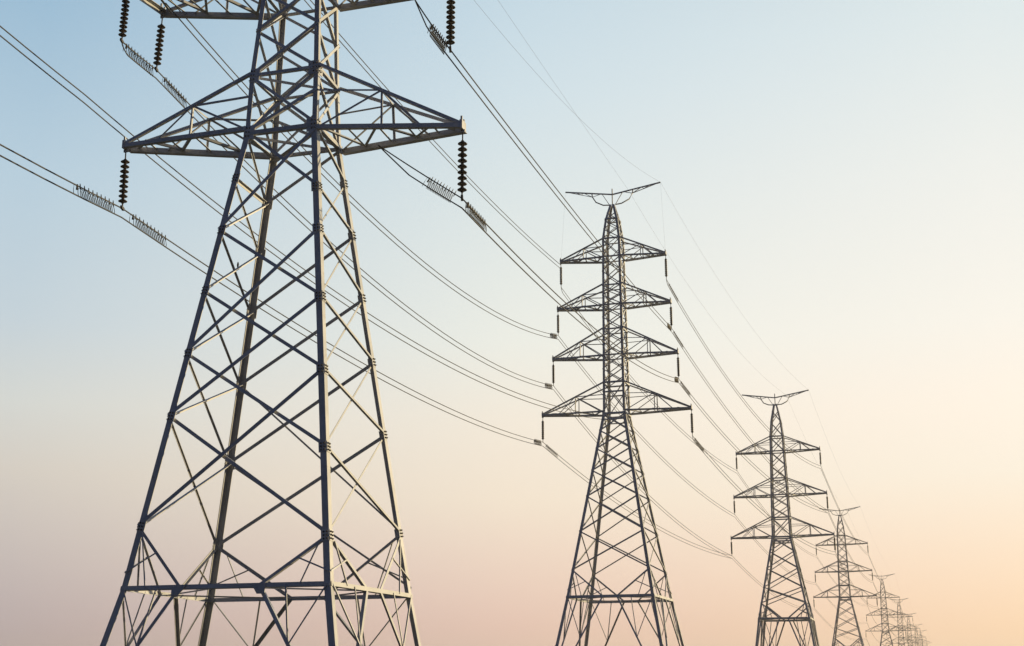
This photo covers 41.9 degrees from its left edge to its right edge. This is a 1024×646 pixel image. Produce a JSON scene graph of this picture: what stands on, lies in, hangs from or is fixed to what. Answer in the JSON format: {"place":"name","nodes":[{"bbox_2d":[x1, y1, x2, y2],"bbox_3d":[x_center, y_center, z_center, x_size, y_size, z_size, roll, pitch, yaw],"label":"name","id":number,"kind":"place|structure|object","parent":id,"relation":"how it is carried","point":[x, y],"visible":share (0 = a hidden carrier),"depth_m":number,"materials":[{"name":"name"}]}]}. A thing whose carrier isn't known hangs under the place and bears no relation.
{"place":"outdoors","nodes":[
{"label":"outdoors","id":0,"kind":"place"},
{"bbox_2d":[0,0,1023,645],"label":"sky","id":1,"kind":"structure","parent":0,"point":[850,173],"materials":[{"name":"blue"}]},
{"bbox_3d":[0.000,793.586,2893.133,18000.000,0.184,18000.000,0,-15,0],"label":"ground","id":2,"kind":"structure","parent":0,"visible":0},
{"bbox_2d":[100,0,466,645],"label":"electricity pylon","id":3,"kind":"object","parent":2,"relation":"on","point":[316,132],"visible":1,"depth_m":44.00,"materials":[{"name":"metal"}]},
{"bbox_2d":[118,150,129,210],"bbox_3d":[-13.611,-5.043,46.867,0.315,2.250,0.315,-1,-15,0],"label":"insulator string","id":4,"kind":"object","parent":3,"relation":"hanging from","point":[123,181],"visible":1,"depth_m":46.78,"materials":[{"name":"ceramic"}]},
{"bbox_2d":[0,144,866,639],"bbox_3d":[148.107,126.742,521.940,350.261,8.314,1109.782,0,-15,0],"label":"power cable","id":5,"kind":"object","parent":4,"relation":"hanging from","point":[328,342],"visible":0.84,"depth_m":58.28,"materials":[{"name":"metal"}]},
{"bbox_2d":[73,184,114,212],"bbox_3d":[-13.988,-4.202,44.745,0.113,0.452,2.688,-3,-10,12],"label":"spiral damper","id":6,"kind":"object","parent":5,"relation":"hanging from","point":[108,206],"visible":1,"depth_m":44.78,"materials":[{"name":"metal"}]},
{"bbox_2d":[129,214,166,245],"bbox_3d":[-13.144,-3.387,48.288,0.113,0.452,2.688,-4,-17,13],"label":"spiral damper","id":7,"kind":"object","parent":5,"relation":"hanging from","point":[145,229],"visible":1,"depth_m":48.16,"materials":[{"name":"metal"}]},
{"bbox_2d":[546,445,557,457],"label":"spiral damper","id":8,"kind":"object","parent":5,"relation":"hanging from","point":[552,450],"visible":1,"depth_m":111.88,"materials":[{"name":"metal"}]},
{"bbox_2d":[0,155,866,640],"bbox_3d":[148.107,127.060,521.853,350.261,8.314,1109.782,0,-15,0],"label":"power cable","id":9,"kind":"object","parent":4,"relation":"hanging from","point":[278,319],"visible":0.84,"depth_m":54.98,"materials":[{"name":"metal"}]},
{"bbox_2d":[118,0,129,43],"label":"insulator string","id":10,"kind":"object","parent":3,"relation":"hanging from","point":[123,18],"visible":1,"depth_m":47.22,"materials":[{"name":"ceramic"}]},
{"bbox_2d":[121,42,729,557],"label":"power cable","id":11,"kind":"object","parent":10,"relation":"hanging from","point":[369,282],"visible":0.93,"depth_m":67.04,"materials":[{"name":"metal"}]},
{"bbox_2d":[123,42,731,555],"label":"power cable","id":12,"kind":"object","parent":10,"relation":"attached to","point":[367,274],"visible":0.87,"depth_m":70.11,"materials":[{"name":"metal"}]},
{"bbox_2d":[123,44,152,76],"bbox_3d":[-13.409,-9.491,47.954,0.113,0.452,1.882,-5,-20,18],"label":"spiral damper","id":13,"kind":"object","parent":12,"relation":"hanging from","point":[139,60],"visible":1,"depth_m":48.00,"materials":[{"name":"metal"}]},
{"bbox_2d":[162,77,186,106],"bbox_3d":[-12.699,-8.709,50.261,0.113,0.452,1.882,-4,-21,14],"label":"spiral damper","id":14,"kind":"object","parent":12,"relation":"hanging from","point":[175,92],"visible":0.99,"depth_m":50.23,"materials":[{"name":"metal"}]},
{"bbox_2d":[153,15,164,71],"bbox_3d":[-13.011,-10.339,49.301,0.300,2.250,0.300,2,-15,1],"label":"insulator string","id":15,"kind":"object","parent":3,"relation":"hanging from","point":[159,40],"visible":1,"depth_m":49.22,"materials":[{"name":"ceramic"}]},
{"bbox_2d":[446,0,455,52],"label":"insulator string","id":16,"kind":"object","parent":3,"relation":"hanging from","point":[450,37],"visible":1,"depth_m":43.23,"materials":[{"name":"ceramic"}]},
{"bbox_2d":[415,0,826,509],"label":"power cable","id":17,"kind":"object","parent":16,"relation":"attached to","point":[566,201],"visible":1,"depth_m":58.20,"materials":[{"name":"metal"}]},
{"bbox_2d":[427,24,447,54],"bbox_3d":[-2.458,-9.431,44.147,0.113,2.016,0.452,8,-61,-26],"label":"spiral damper","id":18,"kind":"object","parent":17,"relation":"hanging from","point":[435,34],"visible":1,"depth_m":44.05,"materials":[{"name":"metal"}]},
{"bbox_2d":[457,130,466,200],"bbox_3d":[-1.602,-5.127,43.101,0.315,2.429,0.315,0,-15,0],"label":"insulator string","id":19,"kind":"object","parent":3,"relation":"hanging from","point":[462,149],"visible":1,"depth_m":43.01,"materials":[{"name":"ceramic"}]},
{"bbox_2d":[378,145,916,640],"bbox_3d":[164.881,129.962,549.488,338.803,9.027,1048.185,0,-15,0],"label":"power cable","id":20,"kind":"object","parent":19,"relation":"attached to","point":[574,311],"visible":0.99,"depth_m":55.52,"materials":[{"name":"metal"}]},
{"bbox_2d":[422,177,455,202],"bbox_3d":[-2.351,-4.356,43.300,1.344,0.452,0.113,33,3,31],"label":"spiral damper","id":21,"kind":"object","parent":20,"relation":"hanging from","point":[430,182],"visible":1,"depth_m":43.26,"materials":[{"name":"metal"}]},
{"bbox_2d":[465,202,486,231],"bbox_3d":[-1.204,-3.562,44.458,0.113,0.452,2.688,-4,-12,13],"label":"spiral damper","id":22,"kind":"object","parent":20,"relation":"hanging from","point":[471,212],"visible":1,"depth_m":44.38,"materials":[{"name":"metal"}]},
{"bbox_2d":[165,3,888,642],"bbox_3d":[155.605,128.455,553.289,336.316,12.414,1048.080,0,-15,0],"label":"power cable","id":23,"kind":"object","parent":3,"relation":"attached to","point":[419,263],"visible":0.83,"depth_m":73.63,"materials":[{"name":"metal"}]},
{"bbox_2d":[171,0,886,638],"bbox_3d":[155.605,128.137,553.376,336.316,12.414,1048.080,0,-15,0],"label":"power cable","id":24,"kind":"object","parent":3,"relation":"attached to","point":[429,266],"visible":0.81,"depth_m":74.86,"materials":[{"name":"metal"}]},
{"bbox_2d":[415,2,827,512],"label":"power cable","id":25,"kind":"object","parent":3,"relation":"attached to","point":[565,206],"visible":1,"depth_m":57.68,"materials":[{"name":"metal"}]},
{"bbox_2d":[542,182,692,645],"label":"electricity pylon","id":26,"kind":"object","parent":2,"relation":"on","point":[626,416],"visible":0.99,"depth_m":109.08,"materials":[{"name":"metal"}]},
{"bbox_2d":[0,35,597,418],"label":"power cable","id":27,"kind":"object","parent":26,"relation":"attached to","point":[245,232],"visible":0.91,"depth_m":57.69,"materials":[{"name":"metal"}]},
{"bbox_2d":[0,26,597,414],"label":"power cable","id":28,"kind":"object","parent":26,"relation":"attached to","point":[244,224],"visible":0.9,"depth_m":57.80,"materials":[{"name":"metal"}]},
{"bbox_2d":[541,418,543,439],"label":"insulator string","id":29,"kind":"object","parent":26,"relation":"hanging from","point":[542,436],"visible":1,"depth_m":110.50,"materials":[{"name":"brown ceramic"}]},
{"bbox_2d":[552,362,554,385],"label":"insulator string","id":30,"kind":"object","parent":26,"relation":"hanging from","point":[553,374],"visible":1,"depth_m":111.49,"materials":[{"name":"brown ceramic"}]},
{"bbox_2d":[557,315,558,334],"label":"insulator string","id":31,"kind":"object","parent":26,"relation":"hanging from","point":[558,324],"visible":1,"depth_m":112.42,"materials":[{"name":"brown ceramic"}]},
{"bbox_2d":[559,267,562,284],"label":"insulator string","id":32,"kind":"object","parent":26,"relation":"hanging from","point":[561,283],"visible":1,"depth_m":113.44,"materials":[{"name":"brown ceramic"}]},
{"bbox_2d":[304,0,560,268],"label":"power cable","id":33,"kind":"object","parent":32,"relation":"attached to","point":[433,145],"visible":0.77,"depth_m":81.16,"materials":[{"name":"metal"}]},
{"bbox_2d":[310,0,560,264],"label":"power cable","id":34,"kind":"object","parent":32,"relation":"attached to","point":[433,140],"visible":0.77,"depth_m":80.09,"materials":[{"name":"metal"}]},
{"bbox_2d":[561,288,889,628],"bbox_3d":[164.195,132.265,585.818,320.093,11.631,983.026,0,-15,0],"label":"power cable","id":35,"kind":"object","parent":32,"relation":"hanging from","point":[695,444],"visible":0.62,"depth_m":143.47,"materials":[{"name":"metal"}]},
{"bbox_2d":[561,287,907,641],"bbox_3d":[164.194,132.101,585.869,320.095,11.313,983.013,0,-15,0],"label":"power cable","id":36,"kind":"object","parent":32,"relation":"hanging from","point":[694,440],"visible":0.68,"depth_m":141.31,"materials":[{"name":"metal"}]},
{"bbox_2d":[378,146,922,645],"bbox_3d":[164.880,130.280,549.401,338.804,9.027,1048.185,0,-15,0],"label":"power cable","id":37,"kind":"object","parent":26,"relation":"attached to","point":[596,336],"visible":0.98,"depth_m":58.66,"materials":[{"name":"metal"}]},
{"bbox_2d":[665,255,667,278],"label":"insulator string","id":38,"kind":"object","parent":26,"relation":"hanging from","point":[666,271],"visible":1,"depth_m":110.62,"materials":[{"name":"brown ceramic"}]},
{"bbox_2d":[666,279,926,642],"bbox_3d":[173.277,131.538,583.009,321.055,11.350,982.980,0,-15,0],"label":"power cable","id":39,"kind":"object","parent":38,"relation":"hanging from","point":[773,436],"visible":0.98,"depth_m":135.55,"materials":[{"name":"metal"}]},
{"bbox_2d":[667,281,927,645],"bbox_3d":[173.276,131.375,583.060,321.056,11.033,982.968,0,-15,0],"label":"power cable","id":40,"kind":"object","parent":38,"relation":"hanging from","point":[775,435],"visible":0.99,"depth_m":137.86,"materials":[{"name":"metal"}]},
{"bbox_2d":[669,304,672,327],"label":"insulator string","id":41,"kind":"object","parent":26,"relation":"hanging from","point":[671,318],"visible":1,"depth_m":109.44,"materials":[{"name":"brown ceramic"}]},
{"bbox_2d":[677,357,679,378],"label":"insulator string","id":42,"kind":"object","parent":26,"relation":"hanging from","point":[678,366],"visible":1,"depth_m":108.16,"materials":[{"name":"brown ceramic"}]},
{"bbox_2d":[499,2,881,572],"bbox_3d":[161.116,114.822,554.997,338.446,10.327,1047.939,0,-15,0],"label":"power cable","id":43,"kind":"object","parent":26,"relation":"attached to","point":[651,228],"visible":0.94,"depth_m":115.44,"materials":[{"name":"metal"}]},
{"bbox_2d":[690,409,693,435],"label":"insulator string","id":44,"kind":"object","parent":26,"relation":"hanging from","point":[692,425],"visible":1,"depth_m":106.64,"materials":[{"name":"brown ceramic"}]},
{"bbox_2d":[692,436,907,642],"bbox_3d":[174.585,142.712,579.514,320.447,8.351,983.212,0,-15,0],"label":"power cable","id":45,"kind":"object","parent":44,"relation":"hanging from","point":[778,526],"visible":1,"depth_m":129.27,"materials":[{"name":"metal"}]},
{"bbox_2d":[693,436,906,638],"bbox_3d":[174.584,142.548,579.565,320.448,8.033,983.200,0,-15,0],"label":"power cable","id":46,"kind":"object","parent":44,"relation":"hanging from","point":[785,528],"visible":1,"depth_m":131.76,"materials":[{"name":"metal"}]},
{"bbox_2d":[694,438,703,451],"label":"spiral damper","id":47,"kind":"object","parent":46,"relation":"hanging from","point":[700,447],"visible":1,"depth_m":108.12,"materials":[{"name":"metal"}]},
{"bbox_2d":[477,4,912,609],"bbox_3d":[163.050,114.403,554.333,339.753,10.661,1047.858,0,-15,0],"label":"power cable","id":48,"kind":"object","parent":26,"relation":"attached to","point":[657,180],"visible":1,"depth_m":94.27,"materials":[{"name":"metal"}]},
{"bbox_2d":[731,390,834,645],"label":"electricity pylon","id":49,"kind":"object","parent":2,"relation":"on","point":[763,619],"visible":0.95,"depth_m":159.35,"materials":[{"name":"metal"}]},
{"bbox_2d":[813,506,876,645],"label":"electricity pylon","id":50,"kind":"object","parent":2,"relation":"on","point":[840,597],"visible":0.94,"depth_m":263.98,"materials":[{"name":"metal"}]},
{"bbox_2d":[865,574,905,645],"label":"electricity pylon","id":51,"kind":"object","parent":2,"relation":"on","point":[887,614],"visible":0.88,"depth_m":420.40,"materials":[{"name":"metal"}]},
{"bbox_2d":[886,598,914,645],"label":"electricity pylon","id":52,"kind":"object","parent":2,"relation":"on","point":[899,637],"visible":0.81,"depth_m":534.55,"materials":[{"name":"metal"}]},
{"bbox_2d":[899,613,921,645],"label":"electricity pylon","id":53,"kind":"object","parent":2,"relation":"on","point":[910,631],"visible":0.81,"depth_m":640.29,"materials":[{"name":"metal"}]},
{"bbox_2d":[907,624,924,645],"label":"electricity pylon","id":54,"kind":"object","parent":2,"relation":"on","point":[916,642],"visible":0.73,"depth_m":749.64,"materials":[{"name":"metal"}]}
]}

